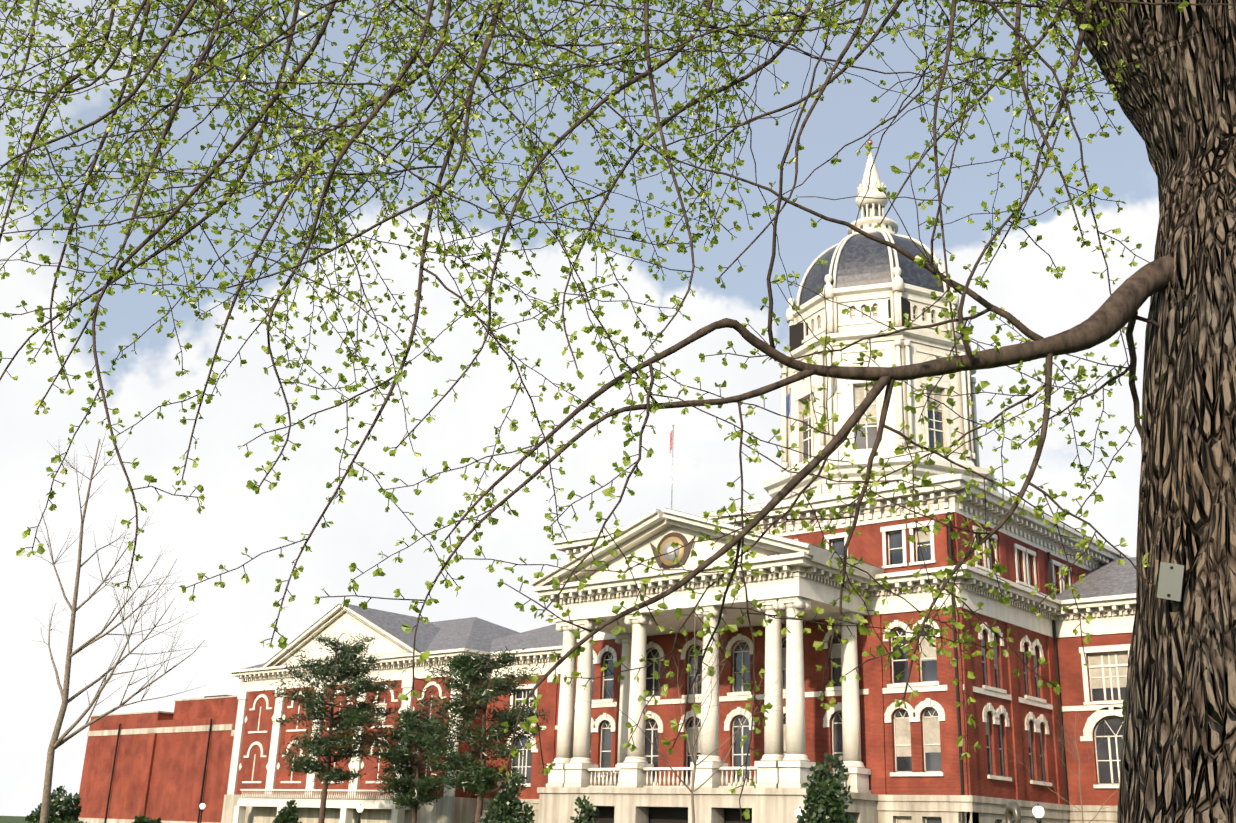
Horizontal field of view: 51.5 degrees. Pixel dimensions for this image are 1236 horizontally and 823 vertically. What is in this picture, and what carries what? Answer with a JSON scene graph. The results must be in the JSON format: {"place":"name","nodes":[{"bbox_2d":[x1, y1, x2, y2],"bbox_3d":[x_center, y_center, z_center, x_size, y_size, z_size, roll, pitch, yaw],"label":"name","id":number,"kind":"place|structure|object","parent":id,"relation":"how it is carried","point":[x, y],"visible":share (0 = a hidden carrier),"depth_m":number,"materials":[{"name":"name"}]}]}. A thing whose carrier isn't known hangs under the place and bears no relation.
{"place":"outdoors","nodes":[
{"label":"outdoors","id":0,"kind":"place"},
{"bbox_2d":[0,816,27,822],"bbox_3d":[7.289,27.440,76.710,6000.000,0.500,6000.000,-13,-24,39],"label":"ground","id":1,"kind":"structure","parent":0,"point":[12,819],"depth_m":447.44,"materials":[{"name":"green plant"}]},
{"bbox_2d":[25,430,205,822],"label":"bare tree","id":2,"kind":"object","parent":1,"relation":"on","point":[55,742],"visible":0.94,"depth_m":24.91,"materials":[{"name":"brown plant"}]},
{"bbox_2d":[200,803,204,822],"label":"globe lamp","id":3,"kind":"object","parent":1,"relation":"on","point":[202,806],"visible":1,"depth_m":103.79,"materials":[{"name":"white glass"}]},
{"bbox_2d":[261,633,404,822],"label":"pine tree","id":4,"kind":"object","parent":1,"relation":"on","point":[353,716],"visible":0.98,"depth_m":103.12,"materials":[{"name":"green plant"}]},
{"bbox_2d":[357,804,363,822],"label":"globe lamp","id":5,"kind":"object","parent":1,"relation":"on","point":[360,808],"visible":1,"depth_m":88.17,"materials":[{"name":"white glass"}]},
{"bbox_2d":[366,705,462,822],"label":"pine tree","id":6,"kind":"object","parent":1,"relation":"on","point":[400,759],"visible":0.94,"depth_m":102.69,"materials":[{"name":"green plant"}]},
{"bbox_2d":[414,646,549,822],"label":"pine tree","id":7,"kind":"object","parent":1,"relation":"on","point":[473,670],"visible":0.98,"depth_m":89.05,"materials":[{"name":"green plant"}]},
{"bbox_2d":[482,624,562,822],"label":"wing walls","id":8,"kind":"structure","parent":1,"relation":"on","point":[541,644],"depth_m":108.96,"materials":[{"name":"red brick"}]},
{"bbox_2d":[25,698,1125,822],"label":"evergreen shrubs","id":9,"kind":"object","parent":1,"relation":"on","point":[63,808],"visible":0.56,"depth_m":70.14,"materials":[{"name":"green plant"}]},
{"bbox_2d":[550,611,807,822],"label":"bare tree","id":10,"kind":"object","parent":1,"relation":"on","point":[692,790],"visible":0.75,"depth_m":54.20,"materials":[{"name":"brown plant"}]},
{"bbox_2d":[795,807,802,816],"bbox_3d":[8.074,18.989,56.661,0.480,2.960,0.480,-13,-24,39],"label":"globe lamp","id":11,"kind":"object","parent":1,"relation":"on","point":[797,811],"visible":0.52,"depth_m":56.89,"materials":[{"name":"white glass"}]},
{"bbox_2d":[547,473,1131,822],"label":"central block cornices","id":12,"kind":"object","parent":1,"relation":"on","point":[1028,529],"visible":0.25,"depth_m":76.88,"materials":[{"name":"white stone"}]},
{"bbox_2d":[670,378,839,508],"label":"roof flagpoles","id":13,"kind":"object","parent":12,"relation":"on","point":[788,404],"visible":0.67,"depth_m":84.75,"materials":[{"name":"silver metal"}]},
{"bbox_2d":[763,135,997,499],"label":"dome tower","id":14,"kind":"structure","parent":12,"relation":"on","point":[889,284],"depth_m":96.59,"materials":[{"name":"white paint"}]},
{"bbox_2d":[992,706,1118,822],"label":"bare tree","id":15,"kind":"object","parent":1,"relation":"on","point":[1079,776],"visible":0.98,"depth_m":65.25,"materials":[{"name":"brown plant"}]},
{"bbox_2d":[78,695,238,822],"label":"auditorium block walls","id":16,"kind":"structure","parent":0,"point":[169,767],"depth_m":149.76,"materials":[{"name":"red brick"}]},
{"bbox_2d":[221,604,519,822],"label":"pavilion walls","id":17,"kind":"structure","parent":0,"point":[263,787],"depth_m":121.29,"materials":[{"name":"red brick"}]},
{"bbox_2d":[0,0,1158,815],"label":"sky","id":18,"kind":"structure","parent":0,"point":[232,620],"materials":[{"name":"white"}]},
{"bbox_2d":[0,0,1235,822],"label":"tree","id":19,"kind":"object","parent":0,"point":[522,208],"depth_m":5.34,"materials":[{"name":"green plant"}]},
{"bbox_2d":[573,512,1088,822],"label":"central block walls","id":20,"kind":"structure","parent":0,"point":[910,756],"depth_m":75.27,"materials":[{"name":"red brick"}]},
{"bbox_2d":[530,508,883,822],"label":"portico","id":21,"kind":"structure","parent":20,"relation":"attached to","point":[798,576],"depth_m":74.13,"materials":[{"name":"stone"}]},
{"bbox_2d":[1005,800,1020,822],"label":"bronze ring sculpture","id":22,"kind":"object","parent":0,"point":[1012,808],"visible":1,"depth_m":29.70,"materials":[{"name":"metal"}]},
{"bbox_2d":[1051,557,1135,822],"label":"wing walls","id":23,"kind":"structure","parent":0,"point":[1094,693],"depth_m":78.68,"materials":[{"name":"red brick"},{"name":"white paint"},{"name":"limestone"}]},
{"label":"path pavement","id":24,"kind":"structure","parent":0,"visible":0},
{"bbox_2d":[1032,804,1044,822],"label":"globe lamp","id":25,"kind":"object","parent":24,"relation":"on","point":[1038,811],"visible":1,"depth_m":52.02,"materials":[{"name":"white glass"}]}
]}

